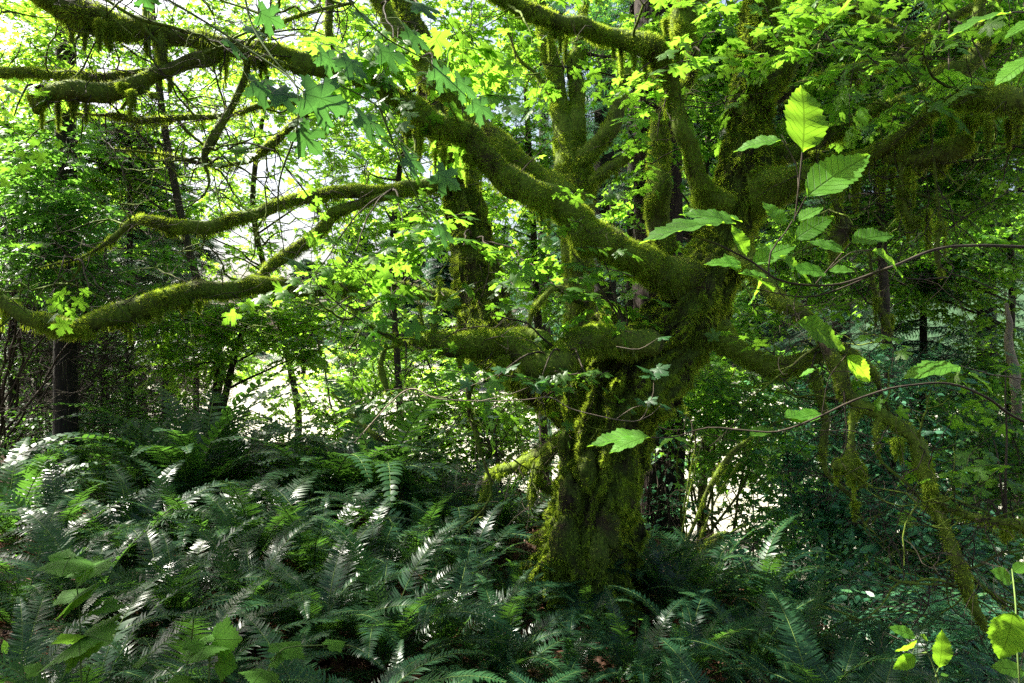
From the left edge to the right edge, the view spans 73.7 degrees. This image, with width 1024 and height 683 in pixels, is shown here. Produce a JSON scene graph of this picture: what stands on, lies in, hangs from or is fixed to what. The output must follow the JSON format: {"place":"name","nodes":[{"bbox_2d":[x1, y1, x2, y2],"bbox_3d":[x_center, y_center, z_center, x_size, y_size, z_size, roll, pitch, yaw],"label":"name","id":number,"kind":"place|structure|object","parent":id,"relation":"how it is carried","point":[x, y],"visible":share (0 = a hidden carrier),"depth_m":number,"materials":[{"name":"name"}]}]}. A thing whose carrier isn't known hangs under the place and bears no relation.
{"place":"outdoors","nodes":[
{"label":"outdoors","id":0,"kind":"place"},
{"bbox_2d":[0,0,1015,343],"label":"sky","id":1,"kind":"structure","parent":0,"point":[306,213],"materials":[{"name":"white"}]},
{"bbox_2d":[0,209,1023,682],"bbox_3d":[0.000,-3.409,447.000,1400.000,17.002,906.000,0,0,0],"label":"ground","id":2,"kind":"structure","parent":0,"point":[242,387],"depth_m":19.48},
{"bbox_2d":[0,425,105,501],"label":"sword fern","id":3,"kind":"object","parent":2,"relation":"on","point":[46,450],"visible":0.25,"depth_m":7.94,"materials":[{"name":"green plant"}]},
{"bbox_2d":[0,437,122,562],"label":"sword fern","id":4,"kind":"object","parent":2,"relation":"on","point":[7,522],"visible":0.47,"depth_m":5.90,"materials":[{"name":"green plant"}]},
{"bbox_2d":[23,548,133,682],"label":"thimbleberry","id":5,"kind":"object","parent":2,"relation":"on","point":[95,638],"visible":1,"depth_m":1.84,"materials":[{"name":"green plant"}]},
{"bbox_2d":[0,499,166,632],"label":"sword fern","id":6,"kind":"object","parent":2,"relation":"on","point":[30,590],"visible":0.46,"depth_m":4.18,"materials":[{"name":"green plant"}]},
{"bbox_2d":[0,119,178,476],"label":"conifer tree","id":7,"kind":"object","parent":2,"relation":"on","point":[10,384],"visible":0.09,"depth_m":9.96,"materials":[{"name":"green plant"}]},
{"bbox_2d":[1,441,187,524],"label":"sword fern","id":8,"kind":"object","parent":2,"relation":"on","point":[101,491],"visible":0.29,"depth_m":6.86,"materials":[{"name":"green plant"}]},
{"bbox_2d":[0,108,199,477],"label":"shrub","id":9,"kind":"object","parent":2,"relation":"on","point":[57,203],"visible":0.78,"depth_m":7.79,"materials":[{"name":"green plant"}]},
{"bbox_2d":[1,107,199,451],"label":"conifer tree","id":10,"kind":"object","parent":2,"relation":"on","point":[101,396],"visible":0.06,"depth_m":11.95,"materials":[{"name":"green plant"}]},
{"bbox_2d":[0,588,208,682],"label":"sword fern","id":11,"kind":"object","parent":2,"relation":"on","point":[22,645],"visible":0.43,"depth_m":3.08,"materials":[{"name":"green plant"}]},
{"bbox_2d":[0,457,211,575],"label":"sword fern","id":12,"kind":"object","parent":2,"relation":"on","point":[48,499],"visible":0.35,"depth_m":5.35,"materials":[{"name":"green plant"}]},
{"bbox_2d":[0,506,235,682],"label":"sword fern","id":13,"kind":"object","parent":2,"relation":"on","point":[53,582],"visible":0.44,"depth_m":3.99,"materials":[{"name":"green plant"}]},
{"bbox_2d":[0,569,256,682],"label":"sword fern","id":14,"kind":"object","parent":2,"relation":"on","point":[87,673],"visible":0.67,"depth_m":2.84,"materials":[{"name":"green plant"}]},
{"bbox_2d":[1,122,256,459],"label":"conifer tree","id":15,"kind":"object","parent":2,"relation":"on","point":[141,235],"visible":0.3,"depth_m":10.41,"materials":[{"name":"green plant"}]},
{"bbox_2d":[0,459,267,622],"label":"sword fern","id":16,"kind":"object","parent":2,"relation":"on","point":[122,536],"visible":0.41,"depth_m":5.32,"materials":[{"name":"green plant"}]},
{"bbox_2d":[0,310,268,472],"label":"shrub","id":17,"kind":"object","parent":2,"relation":"on","point":[155,419],"visible":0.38,"depth_m":9.54,"materials":[{"name":"green plant"}]},
{"bbox_2d":[0,0,275,436],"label":"vine maple tree","id":18,"kind":"object","parent":2,"relation":"on","point":[42,40],"visible":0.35,"depth_m":9.92,"materials":[{"name":"green plant"}]},
{"bbox_2d":[0,0,294,493],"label":"conifer tree","id":19,"kind":"object","parent":2,"relation":"on","point":[65,375],"visible":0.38,"depth_m":8.40,"materials":[{"name":"green plant"}]},
{"bbox_2d":[36,157,269,446],"bbox_3d":[-6.827,-0.240,12.931,4.085,6.901,4.839,0,0,0],"label":"conifer tree","id":20,"kind":"object","parent":2,"relation":"on","point":[186,276],"visible":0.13,"depth_m":13.02,"materials":[{"name":"green plant"}]},
{"bbox_2d":[13,510,328,660],"bbox_3d":[-1.923,1.450,4.034,1.589,0.789,1.499,0,0,44],"label":"sword fern","id":21,"kind":"object","parent":2,"relation":"on","point":[180,601],"visible":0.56,"depth_m":4.00,"materials":[{"name":"green plant"}]},
{"bbox_2d":[15,577,342,682],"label":"sword fern","id":22,"kind":"object","parent":2,"relation":"on","point":[206,631],"visible":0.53,"depth_m":2.96,"materials":[{"name":"green plant"}]},
{"bbox_2d":[7,362,358,520],"bbox_3d":[-3.271,1.214,6.885,2.875,2.006,3.035,0,0,-31],"label":"sword fern","id":23,"kind":"object","parent":2,"relation":"on","point":[192,451],"visible":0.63,"depth_m":6.78,"materials":[{"name":"green plant"}]},
{"bbox_2d":[65,455,307,595],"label":"sword fern","id":24,"kind":"object","parent":2,"relation":"on","point":[183,533],"visible":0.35,"depth_m":5.29,"materials":[{"name":"green plant"}]},
{"bbox_2d":[96,235,294,440],"bbox_3d":[-6.739,0.702,15.061,4.510,6.334,4.434,0,0,-24],"label":"conifer tree","id":25,"kind":"object","parent":2,"relation":"on","point":[213,258],"visible":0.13,"depth_m":14.96,"materials":[{"name":"green plant"}]},
{"bbox_2d":[112,625,334,682],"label":"sword fern","id":26,"kind":"object","parent":2,"relation":"on","point":[316,637],"visible":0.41,"depth_m":2.85,"materials":[{"name":"green plant"}]},
{"bbox_2d":[95,276,379,415],"bbox_3d":[-3.571,0.538,9.442,3.713,3.009,2.030,0,0,0],"label":"vine maple tree","id":27,"kind":"object","parent":2,"relation":"on","point":[290,331],"visible":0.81,"depth_m":9.22,"materials":[{"name":"green plant"}]},
{"bbox_2d":[116,469,358,583],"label":"sword fern","id":28,"kind":"object","parent":2,"relation":"on","point":[262,537],"visible":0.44,"depth_m":5.02,"materials":[{"name":"green plant"}]},
{"bbox_2d":[135,408,339,507],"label":"sword fern","id":29,"kind":"object","parent":2,"relation":"on","point":[249,466],"visible":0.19,"depth_m":7.02,"materials":[{"name":"green plant"}]},
{"bbox_2d":[132,614,344,682],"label":"thimbleberry","id":30,"kind":"object","parent":2,"relation":"on","point":[225,638],"visible":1,"depth_m":1.88,"materials":[{"name":"green plant"}]},
{"bbox_2d":[118,510,379,682],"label":"sword fern","id":31,"kind":"object","parent":2,"relation":"on","point":[274,556],"visible":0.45,"depth_m":3.97,"materials":[{"name":"green plant"}]},
{"bbox_2d":[78,0,428,435],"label":"vine maple tree","id":32,"kind":"object","parent":2,"relation":"on","point":[279,122],"visible":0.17,"depth_m":12.93,"materials":[{"name":"green plant"}]},
{"bbox_2d":[199,342,340,441],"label":"riverside shrub","id":33,"kind":"object","parent":2,"relation":"on","point":[267,362],"visible":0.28,"depth_m":17.83,"materials":[{"name":"green plant"}]},
{"bbox_2d":[180,483,414,602],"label":"sword fern","id":34,"kind":"object","parent":2,"relation":"on","point":[305,539],"visible":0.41,"depth_m":4.80,"materials":[{"name":"green plant"}]},
{"bbox_2d":[157,516,460,670],"bbox_3d":[-1.047,1.487,3.595,1.446,0.746,1.581,0,0,-24],"label":"sword fern","id":35,"kind":"object","parent":2,"relation":"on","point":[333,576],"visible":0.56,"depth_m":3.67,"materials":[{"name":"green plant"}]},
{"bbox_2d":[197,406,478,543],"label":"sword fern","id":36,"kind":"object","parent":2,"relation":"on","point":[360,470],"visible":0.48,"depth_m":6.28,"materials":[{"name":"green plant"}]},
{"bbox_2d":[231,273,456,447],"bbox_3d":[-2.301,0.370,10.470,4.067,3.116,2.000,0,0,0],"label":"shrub","id":37,"kind":"object","parent":2,"relation":"on","point":[361,372],"visible":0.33,"depth_m":10.36,"materials":[{"name":"green plant"}]},
{"bbox_2d":[307,227,404,382],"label":"conifer tree","id":38,"kind":"object","parent":2,"relation":"on","point":[351,327],"visible":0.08,"depth_m":59.09,"materials":[{"name":"green plant"}]},
{"bbox_2d":[211,375,520,519],"bbox_3d":[-1.381,1.220,6.434,2.401,1.733,2.714,0,0,37],"label":"sword fern","id":39,"kind":"object","parent":2,"relation":"on","point":[379,477],"visible":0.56,"depth_m":6.38,"materials":[{"name":"green plant"}]},
{"bbox_2d":[304,341,435,452],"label":"riverside shrub","id":40,"kind":"object","parent":2,"relation":"on","point":[369,365],"visible":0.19,"depth_m":16.96,"materials":[{"name":"green plant"}]},
{"bbox_2d":[235,609,505,682],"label":"sword fern","id":41,"kind":"object","parent":2,"relation":"on","point":[406,672],"visible":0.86,"depth_m":2.74,"materials":[{"name":"green plant"}]},
{"bbox_2d":[239,639,501,682],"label":"sword fern","id":42,"kind":"object","parent":2,"relation":"on","point":[332,679],"visible":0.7,"depth_m":2.77,"materials":[{"name":"green plant"}]},
{"bbox_2d":[276,491,489,645],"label":"sword fern","id":43,"kind":"object","parent":2,"relation":"on","point":[387,549],"visible":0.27,"depth_m":4.66,"materials":[{"name":"green plant"}]},
{"bbox_2d":[257,515,523,682],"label":"sword fern","id":44,"kind":"object","parent":2,"relation":"on","point":[378,644],"visible":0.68,"depth_m":3.62,"materials":[{"name":"green plant"}]},
{"bbox_2d":[368,207,439,371],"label":"conifer tree","id":45,"kind":"object","parent":2,"relation":"on","point":[419,283],"visible":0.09,"depth_m":65.21,"materials":[{"name":"green plant"}]},
{"bbox_2d":[271,360,558,500],"bbox_3d":[-1.230,1.206,8.182,3.851,1.978,2.066,0,0,0],"label":"shrub","id":46,"kind":"object","parent":2,"relation":"on","point":[466,457],"visible":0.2,"depth_m":8.18,"materials":[{"name":"green plant"}]},
{"bbox_2d":[308,490,537,588],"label":"sword fern","id":47,"kind":"object","parent":2,"relation":"on","point":[421,534],"visible":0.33,"depth_m":5.15,"materials":[{"name":"green plant"}]},
{"bbox_2d":[338,449,516,540],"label":"sword fern","id":48,"kind":"object","parent":2,"relation":"on","point":[411,486],"visible":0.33,"depth_m":6.13,"materials":[{"name":"green plant"}]},
{"bbox_2d":[283,0,574,423],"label":"vine maple tree","id":49,"kind":"object","parent":2,"relation":"on","point":[381,160],"visible":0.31,"depth_m":8.92,"materials":[{"name":"green plant"}]},
{"bbox_2d":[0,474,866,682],"bbox_3d":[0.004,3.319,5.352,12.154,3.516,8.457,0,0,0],"label":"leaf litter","id":50,"kind":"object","parent":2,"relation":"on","point":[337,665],"visible":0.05,"depth_m":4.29,"materials":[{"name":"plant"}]},
{"bbox_2d":[360,426,509,500],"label":"sword fern","id":51,"kind":"object","parent":2,"relation":"on","point":[427,478],"visible":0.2,"depth_m":7.55,"materials":[{"name":"green plant"}]},
{"bbox_2d":[0,477,870,682],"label":"undergrowth","id":52,"kind":"object","parent":2,"relation":"on","point":[5,644],"visible":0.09,"depth_m":4.39,"materials":[{"name":"green plant"}]},
{"bbox_2d":[311,535,565,682],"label":"sword fern","id":53,"kind":"object","parent":2,"relation":"on","point":[447,631],"visible":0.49,"depth_m":3.90,"materials":[{"name":"green plant"}]},
{"bbox_2d":[407,236,484,381],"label":"conifer tree","id":54,"kind":"object","parent":2,"relation":"on","point":[446,278],"visible":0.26,"depth_m":57.15,"materials":[{"name":"green plant"}]},
{"bbox_2d":[358,456,535,552],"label":"sword fern","id":55,"kind":"object","parent":2,"relation":"on","point":[450,510],"visible":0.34,"depth_m":6.11,"materials":[{"name":"green plant"}]},
{"bbox_2d":[372,498,554,618],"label":"sword fern","id":56,"kind":"object","parent":2,"relation":"on","point":[492,543],"visible":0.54,"depth_m":5.10,"materials":[{"name":"green plant"}]},
{"bbox_2d":[390,371,559,528],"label":"shrub","id":57,"kind":"object","parent":2,"relation":"on","point":[512,435],"visible":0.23,"depth_m":7.67,"materials":[{"name":"green plant"}]},
{"bbox_2d":[407,357,554,477],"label":"riverside shrub","id":58,"kind":"object","parent":2,"relation":"on","point":[445,382],"visible":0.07,"depth_m":14.60,"materials":[{"name":"green plant"}]},
{"bbox_2d":[410,460,559,550],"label":"sword fern","id":59,"kind":"object","parent":2,"relation":"on","point":[504,519],"visible":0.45,"depth_m":6.10,"materials":[{"name":"green plant"}]},
{"bbox_2d":[349,0,628,499],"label":"broadleaf tree","id":60,"kind":"object","parent":2,"relation":"on","point":[532,246],"visible":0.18,"depth_m":11.94,"materials":[{"name":"green plant"}]},
{"bbox_2d":[400,567,609,682],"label":"sword fern","id":61,"kind":"object","parent":2,"relation":"on","point":[497,646],"visible":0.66,"depth_m":3.63,"materials":[{"name":"green plant"}]},
{"bbox_2d":[422,1,593,483],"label":"conifer tree","id":62,"kind":"object","parent":2,"relation":"on","point":[544,327],"visible":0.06,"depth_m":18.88,"materials":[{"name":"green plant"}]},
{"bbox_2d":[0,0,1023,681],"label":"mossy maple tree","id":63,"kind":"object","parent":2,"relation":"on","point":[594,524],"visible":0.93,"depth_m":4.70,"materials":[{"name":"green plant"}]},
{"bbox_2d":[133,0,495,271],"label":"overhanging maple branch","id":64,"kind":"object","parent":63,"relation":"attached to","point":[319,100],"visible":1,"depth_m":2.37,"materials":[{"name":"green plant"}]},
{"bbox_2d":[354,336,670,442],"bbox_3d":[-0.025,0.227,3.042,1.460,0.500,0.165,0,0,6],"label":"bare twig spray","id":65,"kind":"object","parent":63,"relation":"attached to","point":[658,370],"visible":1,"depth_m":3.00,"materials":[{"name":"plant"}]},
{"bbox_2d":[445,561,582,633],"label":"sword fern","id":66,"kind":"object","parent":2,"relation":"on","point":[513,567],"visible":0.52,"depth_m":4.62,"materials":[{"name":"green plant"}]},
{"bbox_2d":[460,608,624,682],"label":"sword fern","id":67,"kind":"object","parent":2,"relation":"on","point":[570,651],"visible":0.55,"depth_m":3.74,"materials":[{"name":"green plant"}]},
{"bbox_2d":[470,0,656,472],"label":"mossy maple tree","id":68,"kind":"object","parent":2,"relation":"on","point":[566,113],"visible":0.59,"depth_m":7.46,"materials":[{"name":"green plant"}]},
{"bbox_2d":[521,582,657,661],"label":"sword fern","id":69,"kind":"object","parent":2,"relation":"on","point":[596,613],"visible":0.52,"depth_m":4.55,"materials":[{"name":"green plant"}]},
{"bbox_2d":[467,0,748,484],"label":"conifer tree","id":70,"kind":"object","parent":2,"relation":"on","point":[597,121],"visible":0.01,"depth_m":14.80,"materials":[{"name":"green plant"}]},
{"bbox_2d":[560,585,723,682],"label":"sword fern","id":71,"kind":"object","parent":2,"relation":"on","point":[644,675],"visible":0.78,"depth_m":3.73,"materials":[{"name":"green plant"}]},
{"bbox_2d":[588,0,706,541],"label":"redwood tree","id":72,"kind":"object","parent":2,"relation":"on","point":[676,204],"visible":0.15,"depth_m":8.36,"materials":[{"name":"brown plant"}]},
{"bbox_2d":[501,0,803,525],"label":"conifer tree","id":73,"kind":"object","parent":2,"relation":"on","point":[630,5],"visible":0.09,"depth_m":10.92,"materials":[{"name":"green plant"}]},
{"bbox_2d":[583,532,738,629],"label":"sword fern","id":74,"kind":"object","parent":2,"relation":"on","point":[665,558],"visible":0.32,"depth_m":5.12,"materials":[{"name":"green plant"}]},
{"bbox_2d":[564,530,786,647],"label":"sword fern","id":75,"kind":"object","parent":2,"relation":"on","point":[666,598],"visible":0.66,"depth_m":5.00,"materials":[{"name":"green plant"}]},
{"bbox_2d":[659,627,692,682],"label":"sword fern","id":76,"kind":"object","parent":2,"relation":"on","point":[671,671],"visible":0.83,"depth_m":3.31,"materials":[{"name":"green plant"}]},
{"bbox_2d":[640,392,732,549],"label":"shrub","id":77,"kind":"object","parent":2,"relation":"on","point":[653,521],"visible":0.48,"depth_m":7.71,"materials":[{"name":"green plant"}]},
{"bbox_2d":[575,585,799,682],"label":"sword fern","id":78,"kind":"object","parent":2,"relation":"on","point":[718,637],"visible":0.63,"depth_m":3.95,"materials":[{"name":"green plant"}]},
{"bbox_2d":[647,406,785,577],"bbox_3d":[1.791,1.539,6.339,1.360,1.899,1.332,0,0,40],"label":"mossy sapling","id":79,"kind":"object","parent":2,"relation":"on","point":[721,469],"visible":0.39,"depth_m":6.37,"materials":[{"name":"green plant"}]},
{"bbox_2d":[595,0,851,542],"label":"broadleaf tree","id":80,"kind":"object","parent":2,"relation":"on","point":[707,45],"visible":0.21,"depth_m":8.99,"materials":[{"name":"green plant"}]},
{"bbox_2d":[647,521,803,622],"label":"sword fern","id":81,"kind":"object","parent":2,"relation":"on","point":[723,555],"visible":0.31,"depth_m":5.65,"materials":[{"name":"green plant"}]},
{"bbox_2d":[653,351,830,574],"bbox_3d":[2.373,1.255,7.458,2.145,2.628,2.038,0,0,0],"label":"shrub","id":82,"kind":"object","parent":2,"relation":"on","point":[709,386],"visible":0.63,"depth_m":7.29,"materials":[{"name":"green plant"}]},
{"bbox_2d":[676,508,816,608],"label":"shrub","id":83,"kind":"object","parent":2,"relation":"on","point":[794,541],"visible":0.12,"depth_m":6.79,"materials":[{"name":"green plant"}]},
{"bbox_2d":[655,635,862,682],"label":"sword fern","id":84,"kind":"object","parent":2,"relation":"on","point":[690,676],"visible":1,"depth_m":3.18,"materials":[{"name":"green plant"}]},
{"bbox_2d":[643,566,886,682],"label":"sword fern","id":85,"kind":"object","parent":2,"relation":"on","point":[752,646],"visible":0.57,"depth_m":4.36,"materials":[{"name":"green plant"}]},
{"bbox_2d":[662,514,872,647],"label":"sword fern","id":86,"kind":"object","parent":2,"relation":"on","point":[774,571],"visible":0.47,"depth_m":5.60,"materials":[{"name":"green plant"}]},
{"bbox_2d":[665,585,918,682],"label":"sword fern","id":87,"kind":"object","parent":2,"relation":"on","point":[808,645],"visible":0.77,"depth_m":3.53,"materials":[{"name":"green plant"}]},
{"bbox_2d":[586,0,1023,453],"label":"broadleaf sapling","id":88,"kind":"object","parent":2,"relation":"on","point":[806,125],"visible":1,"depth_m":1.30,"materials":[{"name":"green plant"}]},
{"bbox_2d":[694,571,955,681],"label":"sword fern","id":89,"kind":"object","parent":2,"relation":"on","point":[816,622],"visible":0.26,"depth_m":4.63,"materials":[{"name":"green plant"}]},
{"bbox_2d":[719,351,940,654],"bbox_3d":[3.574,2.170,7.623,2.540,4.101,4.112,0,0,21],"label":"shrub","id":90,"kind":"object","parent":2,"relation":"on","point":[798,500],"visible":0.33,"depth_m":8.07,"materials":[{"name":"green plant"}]},
{"bbox_2d":[690,0,978,578],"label":"conifer tree","id":91,"kind":"object","parent":2,"relation":"on","point":[841,330],"visible":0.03,"depth_m":14.86,"materials":[{"name":"green plant"}]},
{"bbox_2d":[758,639,934,682],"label":"sword fern","id":92,"kind":"object","parent":2,"relation":"on","point":[878,671],"visible":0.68,"depth_m":3.40,"materials":[{"name":"green plant"}]},
{"bbox_2d":[766,603,995,679],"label":"sword fern","id":93,"kind":"object","parent":2,"relation":"on","point":[883,628],"visible":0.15,"depth_m":4.47,"materials":[{"name":"plant"}]},
{"bbox_2d":[742,330,1023,623],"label":"shrub","id":94,"kind":"object","parent":2,"relation":"on","point":[955,408],"visible":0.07,"depth_m":11.65,"materials":[{"name":"green plant"}]},
{"bbox_2d":[745,183,1023,657],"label":"broadleaf tree","id":95,"kind":"object","parent":2,"relation":"on","point":[1012,262],"visible":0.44,"depth_m":10.44,"materials":[{"name":"green plant"}]},
{"bbox_2d":[780,610,988,682],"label":"sword fern","id":96,"kind":"object","parent":2,"relation":"on","point":[919,650],"visible":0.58,"depth_m":3.93,"materials":[{"name":"green plant"}]},
{"bbox_2d":[753,0,1023,620],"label":"broadleaf tree","id":97,"kind":"object","parent":2,"relation":"on","point":[982,191],"visible":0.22,"depth_m":8.84,"materials":[{"name":"green plant"}]},
{"bbox_2d":[790,563,1023,682],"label":"shrub","id":98,"kind":"object","parent":2,"relation":"on","point":[985,659],"visible":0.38,"depth_m":5.02,"materials":[{"name":"green plant"}]},
{"bbox_2d":[792,336,1023,667],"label":"shrub","id":99,"kind":"object","parent":2,"relation":"on","point":[874,548],"visible":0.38,"depth_m":7.29,"materials":[{"name":"green plant"}]},
{"bbox_2d":[799,168,1023,657],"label":"conifer tree","id":100,"kind":"object","parent":2,"relation":"on","point":[923,334],"visible":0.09,"depth_m":10.73,"materials":[{"name":"green plant"}]},
{"bbox_2d":[888,625,953,682],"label":"seedling","id":101,"kind":"object","parent":2,"relation":"on","point":[942,654],"visible":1,"depth_m":1.70,"materials":[{"name":"green plant"}]},
{"bbox_2d":[852,0,1023,591],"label":"conifer tree","id":102,"kind":"object","parent":2,"relation":"on","point":[990,313],"visible":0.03,"depth_m":13.83,"materials":[{"name":"green plant"}]},
{"bbox_2d":[856,644,1023,682],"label":"sword fern","id":103,"kind":"object","parent":2,"relation":"on","point":[1003,676],"visible":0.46,"depth_m":3.80,"materials":[{"name":"plant"}]},
{"bbox_2d":[866,371,1023,682],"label":"shrub","id":104,"kind":"object","parent":2,"relation":"on","point":[1013,458],"visible":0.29,"depth_m":7.85,"materials":[{"name":"green plant"}]},
{"bbox_2d":[985,303,1023,535],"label":"alder tree","id":105,"kind":"object","parent":2,"relation":"on","point":[1009,347],"visible":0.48,"depth_m":8.48,"materials":[{"name":"brown plant"}]},
{"bbox_2d":[986,562,1023,682],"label":"seedling","id":106,"kind":"object","parent":2,"relation":"on","point":[1005,632],"visible":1,"depth_m":1.25,"materials":[{"name":"green plant"}]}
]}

